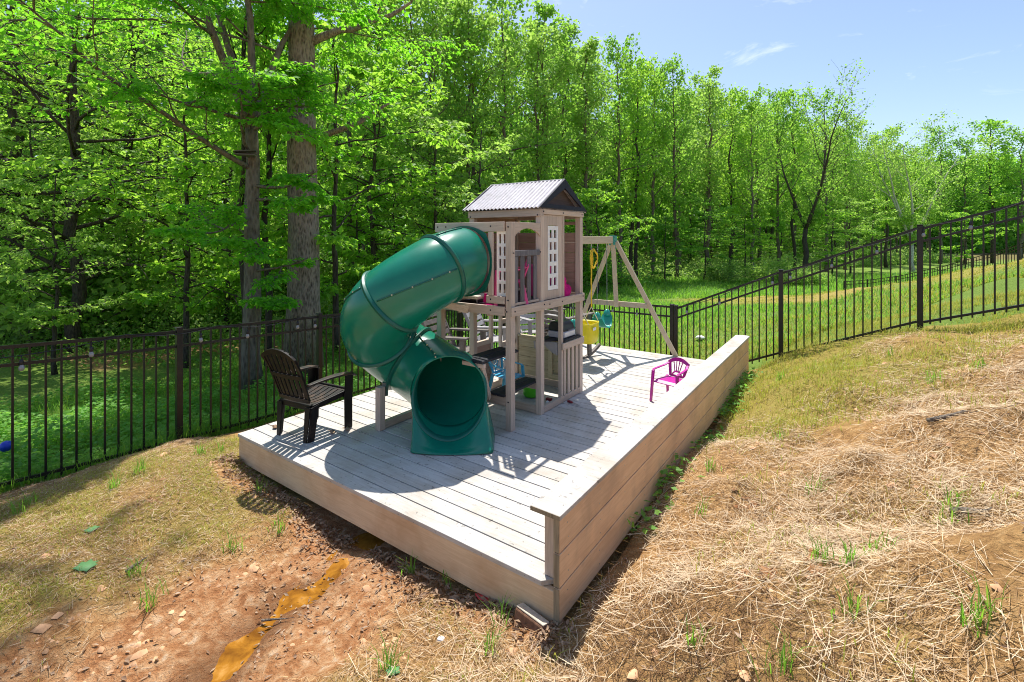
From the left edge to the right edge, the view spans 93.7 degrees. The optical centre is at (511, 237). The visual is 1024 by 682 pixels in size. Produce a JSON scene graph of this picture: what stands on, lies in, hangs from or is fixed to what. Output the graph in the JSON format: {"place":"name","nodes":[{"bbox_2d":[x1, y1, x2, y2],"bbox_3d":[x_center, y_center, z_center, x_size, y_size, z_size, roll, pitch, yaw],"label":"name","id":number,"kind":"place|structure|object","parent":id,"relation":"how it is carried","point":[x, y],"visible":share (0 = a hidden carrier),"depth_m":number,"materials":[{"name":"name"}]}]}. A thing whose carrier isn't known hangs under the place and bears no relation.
{"place":"outdoors","nodes":[
{"label":"outdoors","id":0,"kind":"place"},
{"bbox_2d":[421,313,488,352],"bbox_3d":[-0.854,1.423,6.726,0.876,1.029,0.715,0,0,23],"label":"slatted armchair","id":1,"kind":"object","parent":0,"point":[462,345],"visible":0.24,"depth_m":6.80,"materials":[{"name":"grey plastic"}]},
{"bbox_2d":[0,246,1023,681],"bbox_3d":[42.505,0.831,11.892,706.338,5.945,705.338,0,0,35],"label":"ground","id":2,"kind":"structure","parent":0,"point":[212,624],"depth_m":2.99,"materials":[{"name":"soil"}]},
{"bbox_2d":[0,6,96,244],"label":"forest tree","id":3,"kind":"object","parent":2,"relation":"on","point":[23,110],"visible":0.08,"depth_m":30.25,"materials":[{"name":"green plant"}]},
{"bbox_2d":[0,176,144,374],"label":"sapling","id":4,"kind":"object","parent":2,"relation":"on","point":[57,303],"visible":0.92,"depth_m":10.89,"materials":[{"name":"green plant"}]},
{"bbox_2d":[0,119,165,282],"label":"sapling","id":5,"kind":"object","parent":2,"relation":"on","point":[123,226],"visible":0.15,"depth_m":15.80,"materials":[{"name":"green plant"}]},
{"bbox_2d":[0,126,181,349],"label":"sapling","id":6,"kind":"object","parent":2,"relation":"on","point":[61,145],"visible":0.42,"depth_m":13.82,"materials":[{"name":"green plant"}]},
{"bbox_2d":[0,213,210,349],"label":"shrub","id":7,"kind":"object","parent":2,"relation":"on","point":[129,303],"visible":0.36,"depth_m":14.70,"materials":[{"name":"green plant"}]},
{"bbox_2d":[0,0,238,336],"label":"forest tree","id":8,"kind":"object","parent":2,"relation":"on","point":[11,112],"visible":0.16,"depth_m":16.01,"materials":[{"name":"green plant"}]},
{"bbox_2d":[14,118,233,283],"bbox_3d":[-13.221,-0.782,18.468,7.522,8.276,7.683,0,0,-33],"label":"sapling","id":9,"kind":"object","parent":2,"relation":"on","point":[162,143],"visible":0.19,"depth_m":17.40,"materials":[{"name":"green plant"}]},
{"bbox_2d":[18,225,237,328],"bbox_3d":[-13.202,1.708,17.860,7.234,4.251,9.290,0,0,-25],"label":"shrub","id":10,"kind":"object","parent":2,"relation":"on","point":[112,254],"visible":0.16,"depth_m":15.47,"materials":[{"name":"green plant"}]},
{"bbox_2d":[0,0,258,352],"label":"forest tree","id":11,"kind":"object","parent":2,"relation":"on","point":[71,227],"visible":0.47,"depth_m":13.02,"materials":[{"name":"green plant"}]},
{"bbox_2d":[0,65,287,367],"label":"sapling","id":12,"kind":"object","parent":2,"relation":"on","point":[20,164],"visible":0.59,"depth_m":11.01,"materials":[{"name":"green plant"}]},
{"bbox_2d":[126,23,195,260],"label":"forest tree","id":13,"kind":"object","parent":2,"relation":"on","point":[153,55],"visible":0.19,"depth_m":32.18,"materials":[{"name":"green plant"}]},
{"bbox_2d":[0,0,345,325],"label":"forest tree","id":14,"kind":"object","parent":2,"relation":"on","point":[24,103],"visible":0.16,"depth_m":16.14,"materials":[{"name":"green plant"}]},
{"bbox_2d":[87,101,321,332],"bbox_3d":[-9.741,-0.578,15.837,6.602,7.759,6.464,0,0,19],"label":"sapling","id":15,"kind":"object","parent":2,"relation":"on","point":[220,267],"visible":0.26,"depth_m":14.92,"materials":[{"name":"green plant"}]},
{"bbox_2d":[177,0,287,320],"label":"slim tree","id":16,"kind":"object","parent":2,"relation":"on","point":[240,184],"visible":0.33,"depth_m":10.24,"materials":[{"name":"green plant"}]},
{"bbox_2d":[0,0,481,391],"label":"beech tree","id":17,"kind":"object","parent":2,"relation":"on","point":[297,81],"visible":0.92,"depth_m":8.73,"materials":[{"name":"green plant"}]},
{"bbox_2d":[203,0,287,369],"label":"slim tree","id":18,"kind":"object","parent":2,"relation":"on","point":[268,139],"visible":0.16,"depth_m":11.35,"materials":[{"name":"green plant"}]},
{"bbox_2d":[0,310,496,487],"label":"metal fence","id":19,"kind":"object","parent":2,"relation":"on","point":[179,345],"visible":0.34,"depth_m":5.61,"materials":[{"name":"black metal"}]},
{"bbox_2d":[0,316,339,370],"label":"string light","id":20,"kind":"object","parent":19,"relation":"attached to","point":[21,367],"visible":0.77,"depth_m":5.23,"materials":[{"name":"black plastic"}]},
{"bbox_2d":[0,274,497,367],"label":"brush","id":21,"kind":"object","parent":2,"relation":"on","point":[208,318],"visible":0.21,"depth_m":13.53,"materials":[{"name":"green plant"}]},
{"bbox_2d":[173,237,352,330],"bbox_3d":[-8.543,1.916,17.848,9.039,4.496,7.064,0,0,0],"label":"shrub","id":22,"kind":"object","parent":2,"relation":"on","point":[236,280],"visible":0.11,"depth_m":16.10,"materials":[{"name":"green plant"}]},
{"bbox_2d":[0,326,533,494],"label":"verge grass","id":23,"kind":"structure","parent":2,"relation":"on","point":[6,488],"depth_m":7.13,"materials":[{"name":"green plant"}]},
{"bbox_2d":[210,155,379,295],"bbox_3d":[-8.306,0.100,17.865,6.641,6.538,4.808,0,0,-21],"label":"sapling","id":24,"kind":"object","parent":2,"relation":"on","point":[350,231],"visible":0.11,"depth_m":17.56,"materials":[{"name":"green plant"}]},
{"bbox_2d":[0,435,594,681],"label":"thin grass","id":25,"kind":"structure","parent":2,"relation":"on","point":[133,467],"depth_m":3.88,"materials":[{"name":"green plant"}]},
{"bbox_2d":[211,532,384,681],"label":"muddy water","id":26,"kind":"structure","parent":2,"relation":"on","point":[234,655],"depth_m":3.00,"materials":[{"name":"orange liquid"}]},
{"bbox_2d":[256,0,417,373],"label":"poplar tree","id":27,"kind":"object","parent":2,"relation":"on","point":[303,41],"visible":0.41,"depth_m":10.49,"materials":[{"name":"grey plant"}]},
{"bbox_2d":[209,0,479,352],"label":"sapling","id":28,"kind":"object","parent":2,"relation":"on","point":[335,240],"visible":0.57,"depth_m":12.55,"materials":[{"name":"green plant"}]},
{"bbox_2d":[277,181,419,298],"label":"understory tree","id":29,"kind":"object","parent":2,"relation":"on","point":[377,211],"visible":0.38,"depth_m":16.08,"materials":[{"name":"green plant"}]},
{"bbox_2d":[261,60,453,283],"bbox_3d":[-5.000,-1.223,16.082,7.659,8.793,7.823,0,0,-25],"label":"understory tree","id":30,"kind":"object","parent":2,"relation":"on","point":[412,237],"visible":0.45,"depth_m":15.37,"materials":[{"name":"green plant"}]},
{"bbox_2d":[314,0,422,285],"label":"forest tree","id":31,"kind":"object","parent":2,"relation":"on","point":[341,187],"visible":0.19,"depth_m":18.92,"materials":[{"name":"green plant"}]},
{"bbox_2d":[324,0,415,261],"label":"forest tree","id":32,"kind":"object","parent":2,"relation":"on","point":[381,162],"visible":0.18,"depth_m":19.52,"materials":[{"name":"green plant"}]},
{"bbox_2d":[199,452,579,658],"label":"leaf mulch","id":33,"kind":"object","parent":2,"relation":"on","point":[454,597],"visible":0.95,"depth_m":3.27,"materials":[{"name":"brown plant"}]},
{"bbox_2d":[342,0,455,231],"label":"forest tree","id":34,"kind":"object","parent":2,"relation":"on","point":[417,5],"visible":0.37,"depth_m":20.78,"materials":[{"name":"green plant"}]},
{"bbox_2d":[343,173,458,273],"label":"understory tree","id":35,"kind":"object","parent":2,"relation":"on","point":[393,221],"visible":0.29,"depth_m":17.66,"materials":[{"name":"green plant"}]},
{"bbox_2d":[317,102,511,262],"bbox_3d":[-2.913,-0.577,17.049,8.011,7.544,5.800,0,0,10],"label":"understory tree","id":36,"kind":"object","parent":2,"relation":"on","point":[449,193],"visible":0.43,"depth_m":16.40,"materials":[{"name":"green plant"}]},
{"bbox_2d":[364,0,484,232],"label":"forest tree","id":37,"kind":"object","parent":2,"relation":"on","point":[438,21],"visible":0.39,"depth_m":22.23,"materials":[{"name":"green plant"}]},
{"bbox_2d":[409,0,493,221],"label":"forest tree","id":38,"kind":"object","parent":2,"relation":"on","point":[468,54],"visible":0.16,"depth_m":23.98,"materials":[{"name":"green plant"}]},
{"bbox_2d":[375,127,528,262],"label":"understory tree","id":39,"kind":"object","parent":2,"relation":"on","point":[489,132],"visible":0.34,"depth_m":20.75,"materials":[{"name":"green plant"}]},
{"bbox_2d":[238,344,704,624],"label":"wooden deck","id":40,"kind":"structure","parent":2,"relation":"on","point":[475,523],"depth_m":4.02,"materials":[{"name":"grey wood"}]},
{"bbox_2d":[261,348,356,442],"bbox_3d":[-2.020,1.472,4.740,0.630,0.894,0.708,0,0,28],"label":"resin armchair","id":41,"kind":"object","parent":40,"relation":"on","point":[313,395],"visible":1,"depth_m":4.60,"materials":[{"name":"black plastic"}]},
{"bbox_2d":[340,179,677,454],"bbox_3d":[0.387,0.623,6.248,1.988,2.626,5.187,0,0,35],"label":"playset","id":42,"kind":"object","parent":40,"relation":"on","point":[438,382],"visible":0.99,"depth_m":4.86,"materials":[{"name":"green plastic"}]},
{"bbox_2d":[544,214,561,299],"bbox_3d":[0.454,0.212,5.430,0.028,0.942,0.401,0,0,35],"label":"wall panel","id":43,"kind":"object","parent":42,"relation":"in","point":[551,222],"depth_m":5.41,"materials":[{"name":"brown wood"}]},
{"bbox_2d":[530,335,749,622],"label":"plank wall","id":44,"kind":"structure","parent":40,"relation":"on","point":[588,507],"depth_m":3.38,"materials":[{"name":"brown wood"}]},
{"bbox_2d":[649,357,689,400],"bbox_3d":[1.872,1.677,5.638,0.369,0.489,0.357,0,0,-42],"label":"child chair","id":45,"kind":"object","parent":40,"relation":"on","point":[667,380],"visible":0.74,"depth_m":5.66,"materials":[{"name":"plastic"}]},
{"bbox_2d":[413,0,539,218],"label":"forest tree","id":46,"kind":"object","parent":2,"relation":"on","point":[476,22],"visible":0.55,"depth_m":23.83,"materials":[{"name":"green plant"}]},
{"bbox_2d":[0,242,959,351],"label":"undergrowth","id":47,"kind":"object","parent":2,"relation":"on","point":[687,269],"visible":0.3,"depth_m":50.10,"materials":[{"name":"green plant"}]},
{"bbox_2d":[427,12,532,232],"bbox_3d":[-1.803,-4.022,24.206,4.825,14.637,6.253,0,0,-37],"label":"forest tree","id":48,"kind":"object","parent":2,"relation":"on","point":[473,81],"visible":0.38,"depth_m":23.80,"materials":[{"name":"green plant"}]},
{"bbox_2d":[144,435,865,620],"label":"clay lumps","id":49,"kind":"object","parent":2,"relation":"on","point":[762,569],"visible":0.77,"depth_m":2.61,"materials":[{"name":"brown soil"}]},
{"bbox_2d":[462,15,549,189],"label":"forest tree","id":50,"kind":"object","parent":2,"relation":"on","point":[520,142],"visible":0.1,"depth_m":32.46,"materials":[{"name":"green plant"}]},
{"bbox_2d":[5,346,1008,681],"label":"grass tufts","id":51,"kind":"object","parent":2,"relation":"on","point":[693,638],"visible":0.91,"depth_m":2.49,"materials":[{"name":"green plant"}]},
{"bbox_2d":[0,0,1023,274],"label":"woods","id":52,"kind":"object","parent":2,"relation":"on","point":[1000,238],"visible":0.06,"depth_m":76.88,"materials":[{"name":"green plant"}]},
{"bbox_2d":[0,338,1023,681],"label":"leaf litter","id":53,"kind":"object","parent":2,"relation":"on","point":[908,612],"visible":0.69,"depth_m":2.89,"materials":[{"name":"brown plant"}]},
{"bbox_2d":[457,0,571,230],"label":"forest tree","id":54,"kind":"object","parent":2,"relation":"on","point":[514,35],"visible":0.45,"depth_m":26.49,"materials":[{"name":"green plant"}]},
{"bbox_2d":[12,345,1023,681],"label":"clay clods","id":55,"kind":"object","parent":2,"relation":"on","point":[632,673],"visible":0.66,"depth_m":2.71,"materials":[{"name":"brown soil"}]},
{"bbox_2d":[513,602,548,634],"bbox_3d":[0.105,2.135,2.664,0.203,0.112,0.083,0,0,41],"label":"brick","id":56,"kind":"object","parent":2,"relation":"on","point":[532,619],"visible":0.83,"depth_m":2.65,"materials":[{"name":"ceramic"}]},
{"bbox_2d":[488,20,584,181],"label":"forest tree","id":57,"kind":"object","parent":2,"relation":"on","point":[538,161],"visible":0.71,"depth_m":28.11,"materials":[{"name":"green plant"}]},
{"bbox_2d":[501,0,591,222],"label":"forest tree","id":58,"kind":"object","parent":2,"relation":"on","point":[545,11],"visible":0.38,"depth_m":29.55,"materials":[{"name":"green plant"}]},
{"bbox_2d":[538,15,599,219],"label":"forest tree","id":59,"kind":"object","parent":2,"relation":"on","point":[568,154],"visible":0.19,"depth_m":34.73,"materials":[{"name":"green plant"}]},
{"bbox_2d":[554,52,619,260],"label":"forest tree","id":60,"kind":"object","parent":2,"relation":"on","point":[599,115],"visible":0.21,"depth_m":39.39,"materials":[{"name":"green plant"}]},
{"bbox_2d":[502,298,674,354],"bbox_3d":[1.353,2.153,9.714,3.822,1.934,0.079,0,0,36],"label":"metal fence","id":61,"kind":"object","parent":2,"relation":"on","point":[671,307],"visible":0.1,"depth_m":9.01,"materials":[{"name":"black metal"}]},
{"bbox_2d":[561,32,622,281],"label":"forest tree","id":62,"kind":"object","parent":2,"relation":"on","point":[580,121],"visible":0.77,"depth_m":32.74,"materials":[{"name":"green plant"}]},
{"bbox_2d":[564,179,656,292],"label":"understory tree","id":63,"kind":"object","parent":2,"relation":"on","point":[586,192],"visible":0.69,"depth_m":26.79,"materials":[{"name":"green plant"}]},
{"bbox_2d":[576,32,667,280],"bbox_3d":[7.991,-5.793,34.760,5.036,18.379,6.526,0,0,-39],"label":"forest tree","id":64,"kind":"object","parent":2,"relation":"on","point":[620,192],"visible":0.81,"depth_m":34.75,"materials":[{"name":"green plant"}]},
{"bbox_2d":[583,234,664,288],"bbox_3d":[4.420,1.527,32.246,8.522,4.216,9.354,0,0,-36],"label":"shrub","id":65,"kind":"object","parent":2,"relation":"on","point":[603,278],"visible":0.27,"depth_m":31.38,"materials":[{"name":"green plant"}]},
{"bbox_2d":[606,65,667,265],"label":"forest tree","id":66,"kind":"object","parent":2,"relation":"on","point":[632,235],"visible":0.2,"depth_m":39.76,"materials":[{"name":"green plant"}]},
{"bbox_2d":[614,51,668,274],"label":"forest tree","id":67,"kind":"object","parent":2,"relation":"on","point":[635,207],"visible":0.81,"depth_m":35.80,"materials":[{"name":"green plant"}]},
{"bbox_2d":[613,56,685,276],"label":"forest tree","id":68,"kind":"object","parent":2,"relation":"on","point":[666,127],"visible":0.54,"depth_m":38.16,"materials":[{"name":"green plant"}]},
{"bbox_2d":[283,326,1023,681],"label":"straw chaff","id":69,"kind":"object","parent":2,"relation":"on","point":[755,596],"visible":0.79,"depth_m":2.53,"materials":[{"name":"beige plant"}]},
{"bbox_2d":[632,215,702,281],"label":"understory tree","id":70,"kind":"object","parent":2,"relation":"on","point":[674,247],"visible":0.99,"depth_m":34.95,"materials":[{"name":"green plant"}]},
{"bbox_2d":[638,84,710,268],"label":"forest tree","id":71,"kind":"object","parent":2,"relation":"on","point":[684,187],"visible":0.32,"depth_m":46.10,"materials":[{"name":"green plant"}]},
{"bbox_2d":[641,52,709,281],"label":"forest tree","id":72,"kind":"object","parent":2,"relation":"on","point":[677,201],"visible":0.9,"depth_m":37.84,"materials":[{"name":"green plant"}]},
{"bbox_2d":[347,329,1023,681],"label":"straw","id":73,"kind":"object","parent":2,"relation":"on","point":[686,573],"visible":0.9,"depth_m":2.74,"materials":[{"name":"beige plant"}]},
{"bbox_2d":[625,367,763,538],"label":"wall weeds","id":74,"kind":"object","parent":2,"relation":"on","point":[679,471],"depth_m":4.17,"materials":[{"name":"green plant"}]},
{"bbox_2d":[668,86,731,252],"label":"forest tree","id":75,"kind":"object","parent":2,"relation":"on","point":[704,159],"visible":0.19,"depth_m":47.64,"materials":[{"name":"green plant"}]},
{"bbox_2d":[677,193,742,279],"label":"understory tree","id":76,"kind":"object","parent":2,"relation":"on","point":[701,235],"visible":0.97,"depth_m":36.48,"materials":[{"name":"green plant"}]},
{"bbox_2d":[669,64,752,265],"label":"forest tree","id":77,"kind":"object","parent":2,"relation":"on","point":[708,179],"visible":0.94,"depth_m":39.96,"materials":[{"name":"green plant"}]},
{"bbox_2d":[685,257,757,282],"bbox_3d":[15.956,2.613,36.904,3.918,2.302,5.032,0,0,-37],"label":"shrub","id":78,"kind":"object","parent":2,"relation":"on","point":[715,275],"visible":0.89,"depth_m":36.11,"materials":[{"name":"green plant"}]},
{"bbox_2d":[447,264,1023,358],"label":"meadow grass","id":79,"kind":"structure","parent":2,"relation":"on","point":[700,288],"depth_m":16.95,"materials":[{"name":"green plant"}]},
{"bbox_2d":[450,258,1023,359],"bbox_3d":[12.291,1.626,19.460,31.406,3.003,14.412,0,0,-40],"label":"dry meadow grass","id":80,"kind":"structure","parent":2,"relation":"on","point":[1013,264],"depth_m":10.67,"materials":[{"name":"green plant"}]},
{"bbox_2d":[705,82,770,270],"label":"forest tree","id":81,"kind":"object","parent":2,"relation":"on","point":[730,197],"visible":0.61,"depth_m":41.75,"materials":[{"name":"green plant"}]},
{"bbox_2d":[709,86,777,269],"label":"forest tree","id":82,"kind":"object","parent":2,"relation":"on","point":[731,165],"visible":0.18,"depth_m":49.64,"materials":[{"name":"green plant"}]},
{"bbox_2d":[711,212,777,277],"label":"understory tree","id":83,"kind":"object","parent":2,"relation":"on","point":[742,222],"visible":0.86,"depth_m":39.71,"materials":[{"name":"green plant"}]},
{"bbox_2d":[722,82,791,277],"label":"forest tree","id":84,"kind":"object","parent":2,"relation":"on","point":[752,123],"visible":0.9,"depth_m":40.88,"materials":[{"name":"green plant"}]},
{"bbox_2d":[719,98,794,265],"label":"forest tree","id":85,"kind":"object","parent":2,"relation":"on","point":[759,191],"visible":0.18,"depth_m":52.66,"materials":[{"name":"green plant"}]},
{"bbox_2d":[732,252,810,281],"bbox_3d":[19.427,2.261,35.468,4.872,2.619,4.618,0,0,-5],"label":"shrub","id":86,"kind":"object","parent":2,"relation":"on","point":[765,270],"visible":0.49,"depth_m":35.62,"materials":[{"name":"green plant"}]},
{"bbox_2d":[741,87,810,268],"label":"forest tree","id":87,"kind":"object","parent":2,"relation":"on","point":[780,223],"visible":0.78,"depth_m":43.81,"materials":[{"name":"green plant"}]},
{"bbox_2d":[754,97,799,257],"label":"forest tree","id":88,"kind":"object","parent":2,"relation":"on","point":[772,194],"visible":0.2,"depth_m":57.81,"materials":[{"name":"green plant"}]},
{"bbox_2d":[755,85,815,268],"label":"forest tree","id":89,"kind":"object","parent":2,"relation":"on","point":[792,93],"visible":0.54,"depth_m":45.87,"materials":[{"name":"green plant"}]},
{"bbox_2d":[741,58,875,269],"bbox_3d":[24.745,-5.114,38.987,8.585,17.101,13.779,0,0,1],"label":"open tree","id":90,"kind":"object","parent":2,"relation":"on","point":[809,222],"visible":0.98,"depth_m":39.60,"materials":[{"name":"green plant"}]},
{"bbox_2d":[789,85,873,271],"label":"forest tree","id":91,"kind":"object","parent":2,"relation":"on","point":[822,155],"visible":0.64,"depth_m":49.73,"materials":[{"name":"green plant"}]},
{"bbox_2d":[796,205,879,274],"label":"understory tree","id":92,"kind":"object","parent":2,"relation":"on","point":[824,232],"visible":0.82,"depth_m":39.96,"materials":[{"name":"green plant"}]},
{"bbox_2d":[673,202,1023,363],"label":"metal fence","id":93,"kind":"object","parent":2,"relation":"on","point":[919,321],"visible":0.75,"depth_m":6.87,"materials":[{"name":"black metal"}]},
{"bbox_2d":[826,112,882,269],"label":"forest tree","id":94,"kind":"object","parent":2,"relation":"on","point":[851,178],"visible":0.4,"depth_m":51.40,"materials":[{"name":"green plant"}]},
{"bbox_2d":[820,196,897,274],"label":"understory tree","id":95,"kind":"object","parent":2,"relation":"on","point":[848,204],"visible":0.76,"depth_m":41.59,"materials":[{"name":"green plant"}]},
{"bbox_2d":[850,132,896,257],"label":"forest tree","id":96,"kind":"object","parent":2,"relation":"on","point":[873,212],"visible":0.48,"depth_m":59.85,"materials":[{"name":"green plant"}]},
{"bbox_2d":[862,124,922,267],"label":"forest tree","id":97,"kind":"object","parent":2,"relation":"on","point":[883,223],"visible":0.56,"depth_m":55.82,"materials":[{"name":"green plant"}]},
{"bbox_2d":[846,104,1006,271],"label":"bare tree","id":98,"kind":"object","parent":2,"relation":"on","point":[903,222],"visible":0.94,"depth_m":45.30,"materials":[{"name":"green plant"}]},
{"bbox_2d":[843,243,1023,289],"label":"metal fence","id":99,"kind":"object","parent":2,"relation":"on","point":[955,266],"visible":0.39,"depth_m":23.57,"materials":[{"name":"black metal"}]},
{"bbox_2d":[901,121,967,263],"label":"forest tree","id":100,"kind":"object","parent":2,"relation":"on","point":[951,198],"visible":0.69,"depth_m":61.54,"materials":[{"name":"green plant"}]},
{"bbox_2d":[933,136,999,263],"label":"forest tree","id":101,"kind":"object","parent":2,"relation":"on","point":[967,145],"visible":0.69,"depth_m":59.68,"materials":[{"name":"green plant"}]},
{"bbox_2d":[937,206,1008,268],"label":"understory tree","id":102,"kind":"object","parent":2,"relation":"on","point":[955,215],"visible":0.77,"depth_m":49.89,"materials":[{"name":"green plant"}]},
{"bbox_2d":[953,116,1022,262],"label":"forest tree","id":103,"kind":"object","parent":2,"relation":"on","point":[988,128],"visible":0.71,"depth_m":63.63,"materials":[{"name":"green plant"}]},
{"bbox_2d":[988,125,1023,259],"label":"forest tree","id":104,"kind":"object","parent":2,"relation":"on","point":[1021,177],"visible":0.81,"depth_m":62.03,"materials":[{"name":"green plant"}]},
{"bbox_2d":[5,0,1023,240],"label":"sky","id":105,"kind":"structure","parent":0,"point":[925,56],"materials":[{"name":"blue"}]},
{"bbox_2d":[516,289,1023,681],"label":"slope grass","id":106,"kind":"structure","parent":0,"point":[885,320],"depth_m":5.33,"materials":[{"name":"green plant"}]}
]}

